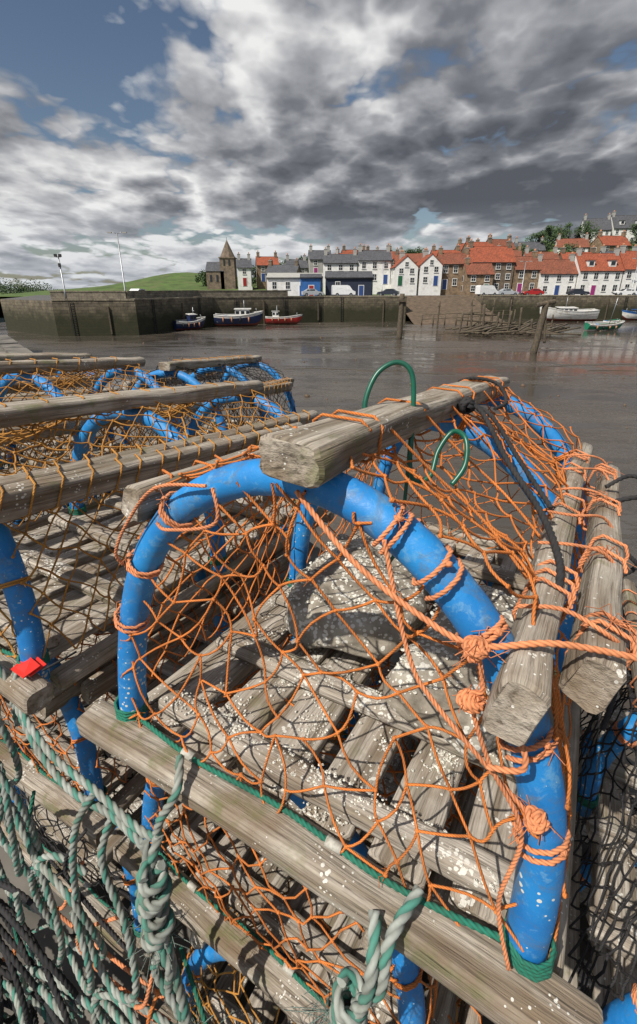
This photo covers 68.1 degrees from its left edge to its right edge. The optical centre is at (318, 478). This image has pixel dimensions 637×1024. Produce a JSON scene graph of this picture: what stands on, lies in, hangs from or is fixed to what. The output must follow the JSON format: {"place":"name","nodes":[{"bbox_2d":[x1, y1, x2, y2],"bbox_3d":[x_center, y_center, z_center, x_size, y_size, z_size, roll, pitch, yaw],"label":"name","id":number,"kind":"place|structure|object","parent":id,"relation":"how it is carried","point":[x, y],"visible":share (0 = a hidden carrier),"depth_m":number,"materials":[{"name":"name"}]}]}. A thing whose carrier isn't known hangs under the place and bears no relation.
{"place":"outdoors","nodes":[
{"label":"outdoors","id":0,"kind":"place"},
{"bbox_2d":[0,347,589,1023],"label":"stone quay","id":1,"kind":"structure","parent":0,"point":[118,963],"depth_m":1.26,"materials":[{"name":"concrete"}]},
{"bbox_2d":[10,492,182,659],"bbox_3d":[-1.097,0.237,1.952,0.693,0.518,1.054,12,20,28],"label":"lobster creel","id":2,"kind":"object","parent":1,"relation":"on","point":[64,508],"visible":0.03,"depth_m":1.84,"materials":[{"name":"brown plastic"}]},
{"bbox_2d":[0,352,118,466],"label":"lobster creel","id":3,"kind":"object","parent":2,"relation":"on","point":[4,356],"visible":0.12,"depth_m":2.25,"materials":[{"name":"blue plastic"}]},
{"bbox_2d":[0,356,180,536],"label":"lobster creel","id":4,"kind":"object","parent":2,"relation":"on","point":[26,375],"visible":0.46,"depth_m":1.83,"materials":[{"name":"orange fabric"}]},
{"bbox_2d":[1,599,260,973],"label":"lobster creel","id":5,"kind":"object","parent":1,"relation":"on","point":[58,833],"visible":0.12,"depth_m":1.30,"materials":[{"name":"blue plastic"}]},
{"bbox_2d":[0,506,290,846],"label":"lobster creel","id":6,"kind":"object","parent":5,"relation":"on","point":[54,722],"visible":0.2,"depth_m":1.14,"materials":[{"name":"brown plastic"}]},
{"bbox_2d":[0,380,333,714],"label":"lobster creel","id":7,"kind":"object","parent":6,"relation":"on","point":[33,579],"visible":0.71,"depth_m":1.03,"materials":[{"name":"blue plastic"}]},
{"bbox_2d":[11,651,76,678],"bbox_3d":[-0.461,0.303,0.796,0.057,0.024,0.089,12,20,28],"label":"red tag","id":8,"kind":"object","parent":7,"relation":"attached to","point":[30,667],"visible":0.97,"depth_m":0.77,"materials":[{"name":"plastic"}]},
{"bbox_2d":[0,664,424,1023],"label":"mooring rope","id":9,"kind":"object","parent":1,"relation":"on","point":[355,995],"visible":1,"depth_m":0.75,"materials":[{"name":"fabric"}]},
{"bbox_2d":[0,335,584,765],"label":"quay coping","id":10,"kind":"object","parent":1,"relation":"on","point":[8,343],"visible":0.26,"depth_m":5.09,"materials":[{"name":"concrete"}]},
{"bbox_2d":[121,355,296,445],"bbox_3d":[-0.560,-0.422,2.666,0.693,0.520,1.055,5,17,17],"label":"lobster creel","id":11,"kind":"object","parent":10,"relation":"on","point":[169,373],"visible":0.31,"depth_m":2.57,"materials":[{"name":"blue plastic"}]},
{"bbox_2d":[579,724,594,1000],"bbox_3d":[0.842,0.984,1.001,0.694,0.514,1.056,12,20,28],"label":"lobster creel","id":12,"kind":"object","parent":10,"relation":"on","point":[587,891],"visible":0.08,"depth_m":1.10,"materials":[{"name":"black plastic"}]},
{"bbox_2d":[560,579,636,1023],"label":"lobster creel","id":13,"kind":"object","parent":12,"relation":"on","point":[607,784],"visible":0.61,"depth_m":0.86,"materials":[{"name":"blue plastic"}]},
{"bbox_2d":[151,676,480,1023],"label":"lobster creel","id":14,"kind":"object","parent":1,"relation":"on","point":[207,972],"visible":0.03,"depth_m":1.02,"materials":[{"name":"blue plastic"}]},
{"bbox_2d":[112,555,522,1023],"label":"lobster creel","id":15,"kind":"object","parent":14,"relation":"on","point":[263,972],"visible":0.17,"depth_m":0.83,"materials":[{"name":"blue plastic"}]},
{"bbox_2d":[75,360,636,1023],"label":"lobster creel","id":16,"kind":"object","parent":15,"relation":"on","point":[481,674],"visible":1,"depth_m":0.57,"materials":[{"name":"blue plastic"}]},
{"bbox_2d":[0,242,634,306],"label":"hillside","id":17,"kind":"structure","parent":0,"point":[181,281],"depth_m":145.03,"materials":[{"name":"green plant"}]},
{"bbox_2d":[205,237,237,288],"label":"stone church","id":18,"kind":"structure","parent":17,"relation":"on","point":[221,273],"depth_m":132.26,"materials":[{"name":"stone"}]},
{"bbox_2d":[237,268,252,289],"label":"walls","id":19,"kind":"structure","parent":17,"relation":"on","point":[241,275],"depth_m":128.12,"materials":[{"name":"white paint"}]},
{"bbox_2d":[236,258,252,268],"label":"roof","id":20,"kind":"structure","parent":19,"relation":"on","point":[243,263],"depth_m":127.75,"materials":[{"name":"tile"}]},
{"bbox_2d":[256,266,267,288],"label":"walls","id":21,"kind":"structure","parent":17,"relation":"on","point":[261,283],"depth_m":131.19,"materials":[{"name":"stone"}]},
{"bbox_2d":[255,256,278,264],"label":"roof","id":22,"kind":"structure","parent":21,"relation":"on","point":[261,260],"depth_m":131.03,"materials":[{"name":"orange tile"}]},
{"bbox_2d":[306,252,322,281],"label":"walls","id":23,"kind":"structure","parent":17,"relation":"on","point":[312,267],"depth_m":130.23,"materials":[{"name":"white paint"}]},
{"bbox_2d":[305,250,331,260],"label":"roof","id":24,"kind":"structure","parent":23,"relation":"on","point":[316,254],"depth_m":130.39,"materials":[{"name":"tile"}]},
{"bbox_2d":[525,231,550,248],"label":"broadleaf tree","id":25,"kind":"object","parent":17,"relation":"on","point":[547,240],"visible":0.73,"depth_m":151.74,"materials":[{"name":"green plant"}]},
{"bbox_2d":[540,221,567,247],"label":"broadleaf tree","id":26,"kind":"object","parent":17,"relation":"on","point":[552,229],"visible":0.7,"depth_m":155.64,"materials":[{"name":"green plant"}]},
{"bbox_2d":[548,221,576,239],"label":"broadleaf tree","id":27,"kind":"object","parent":17,"relation":"on","point":[565,237],"visible":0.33,"depth_m":163.14,"materials":[{"name":"green plant"}]},
{"bbox_2d":[557,242,581,253],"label":"broadleaf tree","id":28,"kind":"object","parent":17,"relation":"on","point":[568,246],"visible":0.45,"depth_m":138.03,"materials":[{"name":"green plant"}]},
{"bbox_2d":[573,221,600,242],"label":"broadleaf tree","id":29,"kind":"object","parent":17,"relation":"on","point":[583,227],"visible":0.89,"depth_m":164.93,"materials":[{"name":"green plant"}]},
{"bbox_2d":[579,221,611,241],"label":"walls","id":30,"kind":"structure","parent":17,"relation":"on","point":[593,233],"depth_m":169.36,"materials":[{"name":"white paint"}]},
{"bbox_2d":[579,218,611,230],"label":"roof","id":31,"kind":"structure","parent":30,"relation":"on","point":[606,223],"depth_m":169.91,"materials":[{"name":"tile"}]},
{"bbox_2d":[588,237,629,252],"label":"walls","id":32,"kind":"structure","parent":17,"relation":"on","point":[596,242],"depth_m":146.19,"materials":[{"name":"stone"}]},
{"bbox_2d":[590,236,631,245],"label":"roof","id":33,"kind":"structure","parent":32,"relation":"on","point":[613,240],"depth_m":145.17,"materials":[{"name":"orange tile"}]},
{"bbox_2d":[611,216,636,242],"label":"walls","id":34,"kind":"structure","parent":17,"relation":"on","point":[613,231],"depth_m":169.70,"materials":[{"name":"white paint"}]},
{"bbox_2d":[611,215,636,228],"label":"roof","id":35,"kind":"structure","parent":34,"relation":"on","point":[630,220],"depth_m":169.78,"materials":[{"name":"tile"}]},
{"bbox_2d":[627,226,636,244],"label":"broadleaf tree","id":36,"kind":"object","parent":17,"relation":"on","point":[635,233],"visible":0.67,"depth_m":154.16,"materials":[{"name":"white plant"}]},
{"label":"walls","id":37,"kind":"object","parent":17,"relation":"on","visible":0},
{"bbox_2d":[393,253,422,262],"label":"roof","id":38,"kind":"structure","parent":37,"relation":"on","point":[415,257],"depth_m":131.02,"materials":[{"name":"orange tile"}]},
{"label":"walls","id":39,"kind":"object","parent":17,"relation":"on","visible":0},
{"bbox_2d":[523,252,559,258],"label":"roof","id":40,"kind":"structure","parent":39,"relation":"on","point":[549,255],"depth_m":126.56,"materials":[{"name":"orange tile"}]},
{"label":"walls","id":41,"kind":"object","parent":17,"relation":"on","visible":0},
{"bbox_2d":[285,259,307,267],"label":"roof","id":42,"kind":"structure","parent":41,"relation":"on","point":[302,264],"depth_m":135.00,"materials":[{"name":"tile"}]},
{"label":"walls","id":43,"kind":"object","parent":17,"relation":"on","visible":0},
{"bbox_2d":[266,264,301,274],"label":"roof","id":44,"kind":"structure","parent":43,"relation":"on","point":[284,269],"depth_m":120.89,"materials":[{"name":"tile"}]},
{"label":"walls","id":45,"kind":"object","parent":17,"relation":"on","visible":0},
{"bbox_2d":[491,239,514,248],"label":"roof","id":46,"kind":"structure","parent":45,"relation":"on","point":[496,242],"depth_m":147.65,"materials":[{"name":"tile"}]},
{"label":"walls","id":47,"kind":"object","parent":17,"relation":"on","visible":0},
{"bbox_2d":[513,241,545,249],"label":"roof","id":48,"kind":"structure","parent":47,"relation":"on","point":[538,246],"depth_m":151.19,"materials":[{"name":"stone"}]},
{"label":"walls","id":49,"kind":"object","parent":17,"relation":"on","visible":0},
{"bbox_2d":[555,238,589,247],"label":"roof","id":50,"kind":"structure","parent":49,"relation":"on","point":[583,242],"depth_m":147.45,"materials":[{"name":"orange tile"}]},
{"bbox_2d":[0,317,636,726],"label":"mudflat","id":51,"kind":"structure","parent":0,"point":[572,379],"depth_m":36.26,"materials":[{"name":"brown soil"}]},
{"bbox_2d":[173,307,204,330],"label":"fishing boat","id":52,"kind":"object","parent":51,"relation":"on","point":[191,322],"visible":1,"depth_m":72.27,"materials":[{"name":"blue paint"}]},
{"bbox_2d":[214,300,262,325],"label":"fishing boat","id":53,"kind":"object","parent":51,"relation":"on","point":[243,317],"visible":1,"depth_m":78.84,"materials":[{"name":"blue paint"}]},
{"bbox_2d":[265,307,302,323],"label":"red fishing boat","id":54,"kind":"object","parent":51,"relation":"on","point":[275,318],"visible":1,"depth_m":83.18,"materials":[{"name":"paint"}]},
{"bbox_2d":[65,296,630,335],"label":"quay fender posts","id":55,"kind":"object","parent":51,"relation":"on","point":[265,312],"visible":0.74,"depth_m":76.47,"materials":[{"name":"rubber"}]},
{"bbox_2d":[98,322,635,462],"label":"mud stones","id":56,"kind":"object","parent":51,"relation":"on","point":[412,368],"visible":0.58,"depth_m":47.73,"materials":[{"name":"stone"}]},
{"bbox_2d":[397,294,405,338],"bbox_3d":[10.320,-20.158,59.223,1.040,5.810,0.803,0,22,0],"label":"mooring post","id":57,"kind":"object","parent":51,"relation":"on","point":[401,310],"visible":0.9,"depth_m":58.92,"materials":[{"name":"brown wood"}]},
{"bbox_2d":[406,296,505,324],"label":"slipway","id":58,"kind":"structure","parent":51,"relation":"on","point":[417,307],"depth_m":94.33,"materials":[{"name":"brown concrete"}]},
{"bbox_2d":[421,310,515,324],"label":"slip fence","id":59,"kind":"object","parent":58,"relation":"on","point":[456,317],"visible":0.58,"depth_m":81.83,"materials":[{"name":"brown wood"}]},
{"bbox_2d":[444,304,587,335],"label":"timber jetty wreck","id":60,"kind":"object","parent":51,"relation":"on","point":[495,328],"visible":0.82,"depth_m":66.19,"materials":[{"name":"brown wood"}]},
{"bbox_2d":[530,299,555,353],"bbox_3d":[21.800,-14.678,46.163,1.879,5.462,0.682,0,22,0],"label":"mooring post","id":61,"kind":"object","parent":51,"relation":"on","point":[542,322],"visible":0.98,"depth_m":45.87,"materials":[{"name":"brown wood"}]},
{"bbox_2d":[539,298,599,320],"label":"white motor boat","id":62,"kind":"object","parent":51,"relation":"on","point":[568,313],"visible":0.93,"depth_m":90.62,"materials":[{"name":"paint"}]},
{"bbox_2d":[584,298,624,329],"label":"green sailing dinghy","id":63,"kind":"object","parent":51,"relation":"on","point":[609,325],"visible":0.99,"depth_m":71.94,"materials":[{"name":"paint"}]},
{"bbox_2d":[622,306,636,320],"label":"white motor boat","id":64,"kind":"object","parent":51,"relation":"on","point":[629,315],"visible":1,"depth_m":93.64,"materials":[{"name":"paint"}]},
{"bbox_2d":[0,295,636,335],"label":"harbour wall","id":65,"kind":"structure","parent":0,"point":[41,314],"depth_m":79.30,"materials":[{"name":"grey stone"}]},
{"bbox_2d":[53,254,66,298],"bbox_3d":[-35.000,-27.496,64.345,0.960,5.780,0.360,0,22,0],"label":"floodlight post","id":66,"kind":"object","parent":65,"relation":"on","point":[59,263],"visible":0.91,"depth_m":64.06,"materials":[{"name":"metal"}]},
{"bbox_2d":[107,232,126,290],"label":"street lamp","id":67,"kind":"object","parent":65,"relation":"on","point":[120,257],"visible":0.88,"depth_m":66.55,"materials":[{"name":"metal"}]},
{"bbox_2d":[49,290,287,298],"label":"parapet wall","id":68,"kind":"structure","parent":65,"relation":"on","point":[122,294],"depth_m":72.81,"materials":[{"name":"stone"}]},
{"bbox_2d":[51,295,406,300],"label":"wall coping","id":69,"kind":"object","parent":65,"relation":"on","point":[218,297],"depth_m":80.24,"materials":[{"name":"stone"}]},
{"bbox_2d":[266,273,322,295],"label":"harbour office","id":70,"kind":"structure","parent":65,"relation":"on","point":[290,282],"depth_m":101.31,"materials":[{"name":"white paint"}]},
{"bbox_2d":[267,278,322,295],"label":"windows and door","id":71,"kind":"structure","parent":70,"relation":"in","point":[274,283],"depth_m":101.27,"materials":[{"name":"white glass"}]},
{"bbox_2d":[300,274,321,295],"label":"blue shed","id":72,"kind":"structure","parent":65,"relation":"on","point":[310,281],"depth_m":99.39,"materials":[{"name":"paint"}]},
{"bbox_2d":[301,289,323,295],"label":"parked car","id":73,"kind":"object","parent":65,"relation":"on","point":[306,292],"visible":0.92,"depth_m":93.60,"materials":[{"name":"silver metal"}]},
{"bbox_2d":[323,264,357,293],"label":"walls","id":74,"kind":"structure","parent":65,"relation":"on","point":[335,267],"depth_m":112.86,"materials":[{"name":"white paint"}]},
{"bbox_2d":[323,254,357,263],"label":"roof","id":75,"kind":"structure","parent":74,"relation":"on","point":[339,258],"depth_m":113.44,"materials":[{"name":"stone"}]},
{"bbox_2d":[324,263,357,270],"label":"windows and door","id":76,"kind":"structure","parent":74,"relation":"attached to","point":[329,266],"depth_m":112.64,"materials":[{"name":"white glass"}]},
{"bbox_2d":[331,285,355,295],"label":"delivery van","id":77,"kind":"object","parent":65,"relation":"on","point":[337,290],"visible":0.93,"depth_m":93.91,"materials":[{"name":"white paint"}]},
{"bbox_2d":[325,271,373,295],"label":"boat shed","id":78,"kind":"object","parent":65,"relation":"on","point":[359,282],"visible":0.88,"depth_m":100.92,"materials":[{"name":"stone"}]},
{"bbox_2d":[357,253,391,293],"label":"walls","id":79,"kind":"structure","parent":65,"relation":"on","point":[377,285],"depth_m":113.19,"materials":[{"name":"white paint"}]},
{"bbox_2d":[357,250,392,260],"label":"roof","id":80,"kind":"structure","parent":79,"relation":"on","point":[374,255],"depth_m":113.13,"materials":[{"name":"stone"}]},
{"bbox_2d":[359,260,391,280],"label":"windows and door","id":81,"kind":"structure","parent":79,"relation":"attached to","point":[375,265],"depth_m":112.64,"materials":[{"name":"white glass"}]},
{"bbox_2d":[377,289,399,295],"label":"parked car","id":82,"kind":"object","parent":65,"relation":"on","point":[389,292],"visible":0.83,"depth_m":94.99,"materials":[{"name":"paint"}]},
{"bbox_2d":[390,256,417,294],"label":"walls","id":83,"kind":"structure","parent":65,"relation":"on","point":[407,288],"depth_m":107.94,"materials":[{"name":"white paint"}]},
{"bbox_2d":[391,261,414,285],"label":"windows and door","id":84,"kind":"structure","parent":83,"relation":"attached to","point":[400,278],"depth_m":107.46,"materials":[{"name":"white glass"}]},
{"bbox_2d":[416,254,442,294],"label":"walls","id":85,"kind":"structure","parent":65,"relation":"on","point":[428,288],"depth_m":107.86,"materials":[{"name":"white paint"}]},
{"bbox_2d":[423,259,439,285],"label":"windows and door","id":86,"kind":"structure","parent":85,"relation":"attached to","point":[435,277],"depth_m":107.41,"materials":[{"name":"white glass"}]},
{"bbox_2d":[437,256,462,294],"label":"walls","id":87,"kind":"structure","parent":65,"relation":"on","point":[450,288],"depth_m":109.24,"materials":[{"name":"stone"}]},
{"bbox_2d":[441,264,462,289],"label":"windows and door","id":88,"kind":"structure","parent":87,"relation":"attached to","point":[444,281],"depth_m":109.05,"materials":[{"name":"white glass"}]},
{"bbox_2d":[436,253,471,263],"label":"roof","id":89,"kind":"structure","parent":87,"relation":"on","point":[451,258],"depth_m":108.90,"materials":[{"name":"orange tile"}]},
{"bbox_2d":[459,266,493,295],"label":"walls","id":90,"kind":"structure","parent":65,"relation":"on","point":[479,280],"depth_m":105.40,"materials":[{"name":"stone"}]},
{"bbox_2d":[461,274,494,293],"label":"windows and door","id":91,"kind":"structure","parent":90,"relation":"attached to","point":[472,286],"depth_m":105.03,"materials":[{"name":"white glass"}]},
{"bbox_2d":[462,263,494,274],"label":"roof","id":92,"kind":"structure","parent":90,"relation":"on","point":[478,268],"depth_m":105.45,"materials":[{"name":"orange tile"}]},
{"bbox_2d":[475,285,497,295],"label":"delivery van","id":93,"kind":"object","parent":65,"relation":"on","point":[485,289],"visible":0.86,"depth_m":101.29,"materials":[{"name":"white paint"}]},
{"bbox_2d":[492,263,514,294],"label":"walls","id":94,"kind":"structure","parent":65,"relation":"on","point":[502,272],"depth_m":109.30,"materials":[{"name":"brown stone"}]},
{"bbox_2d":[468,246,515,261],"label":"roof","id":95,"kind":"structure","parent":94,"relation":"on","point":[491,253],"depth_m":109.21,"materials":[{"name":"orange tile"}]},
{"bbox_2d":[472,262,515,290],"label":"windows and door","id":96,"kind":"structure","parent":94,"relation":"attached to","point":[507,275],"depth_m":109.17,"materials":[{"name":"white glass"}]},
{"bbox_2d":[498,289,518,294],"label":"parked car","id":97,"kind":"object","parent":65,"relation":"on","point":[506,291],"visible":0.84,"depth_m":101.51,"materials":[{"name":"silver metal"}]},
{"bbox_2d":[512,268,539,294],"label":"walls","id":98,"kind":"structure","parent":65,"relation":"on","point":[528,279],"depth_m":109.24,"materials":[{"name":"stone"}]},
{"bbox_2d":[515,256,541,269],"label":"roof","id":99,"kind":"structure","parent":98,"relation":"on","point":[534,264],"depth_m":109.19,"materials":[{"name":"orange tile"}]},
{"bbox_2d":[517,271,539,289],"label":"windows and door","id":100,"kind":"structure","parent":98,"relation":"attached to","point":[531,285],"depth_m":108.97,"materials":[{"name":"white glass"}]},
{"bbox_2d":[521,289,543,294],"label":"parked car","id":101,"kind":"object","parent":65,"relation":"on","point":[535,291],"visible":0.82,"depth_m":101.52,"materials":[{"name":"red paint"}]},
{"bbox_2d":[537,274,577,294],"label":"walls","id":102,"kind":"structure","parent":65,"relation":"on","point":[564,283],"depth_m":108.61,"materials":[{"name":"white paint"}]},
{"bbox_2d":[537,259,578,274],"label":"roof","id":103,"kind":"structure","parent":102,"relation":"on","point":[558,267],"depth_m":108.54,"materials":[{"name":"orange tile"}]},
{"bbox_2d":[542,275,577,294],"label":"windows and door","id":104,"kind":"structure","parent":102,"relation":"attached to","point":[557,287],"depth_m":108.39,"materials":[{"name":"white glass"}]},
{"bbox_2d":[480,295,636,295],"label":"wall coping","id":105,"kind":"object","parent":65,"relation":"on","point":[558,295],"depth_m":97.92,"materials":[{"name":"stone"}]},
{"bbox_2d":[566,289,589,294],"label":"parked car","id":106,"kind":"object","parent":65,"relation":"on","point":[576,291],"visible":0.81,"depth_m":101.05,"materials":[{"name":"paint"}]},
{"bbox_2d":[574,255,623,294],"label":"walls","id":107,"kind":"structure","parent":65,"relation":"on","point":[600,281],"depth_m":107.41,"materials":[{"name":"white paint"}]},
{"bbox_2d":[575,253,624,271],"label":"roof","id":108,"kind":"structure","parent":107,"relation":"on","point":[601,263],"depth_m":107.25,"materials":[{"name":"orange tile"}]},
{"bbox_2d":[576,246,620,255],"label":"chimneys","id":109,"kind":"object","parent":108,"relation":"on","point":[616,251],"visible":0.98,"depth_m":107.93,"materials":[{"name":"stone"}]},
{"bbox_2d":[578,260,622,294],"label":"windows and door","id":110,"kind":"structure","parent":107,"relation":"attached to","point":[611,263],"depth_m":106.84,"materials":[{"name":"white glass"}]},
{"bbox_2d":[613,289,636,294],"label":"parked car","id":111,"kind":"object","parent":65,"relation":"on","point":[628,291],"visible":0.83,"depth_m":100.62,"materials":[{"name":"white paint"}]},
{"bbox_2d":[620,270,636,294],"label":"walls","id":112,"kind":"structure","parent":65,"relation":"on","point":[626,281],"depth_m":106.99,"materials":[{"name":"white paint"}]},
{"bbox_2d":[620,251,636,269],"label":"roof","id":113,"kind":"structure","parent":112,"relation":"on","point":[628,262],"depth_m":106.95,"materials":[{"name":"orange tile"}]},
{"bbox_2d":[624,269,636,290],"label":"windows and door","id":114,"kind":"structure","parent":112,"relation":"attached to","point":[628,276],"depth_m":106.63,"materials":[{"name":"white glass"}]},
{"bbox_2d":[0,0,636,288],"label":"sky","id":115,"kind":"structure","parent":0,"point":[182,128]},
{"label":"headland","id":116,"kind":"structure","parent":0,"visible":0},
{"bbox_2d":[0,276,45,293],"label":"distant trees","id":117,"kind":"object","parent":116,"relation":"on","point":[27,288],"visible":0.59,"depth_m":266.19,"materials":[{"name":"green plant"}]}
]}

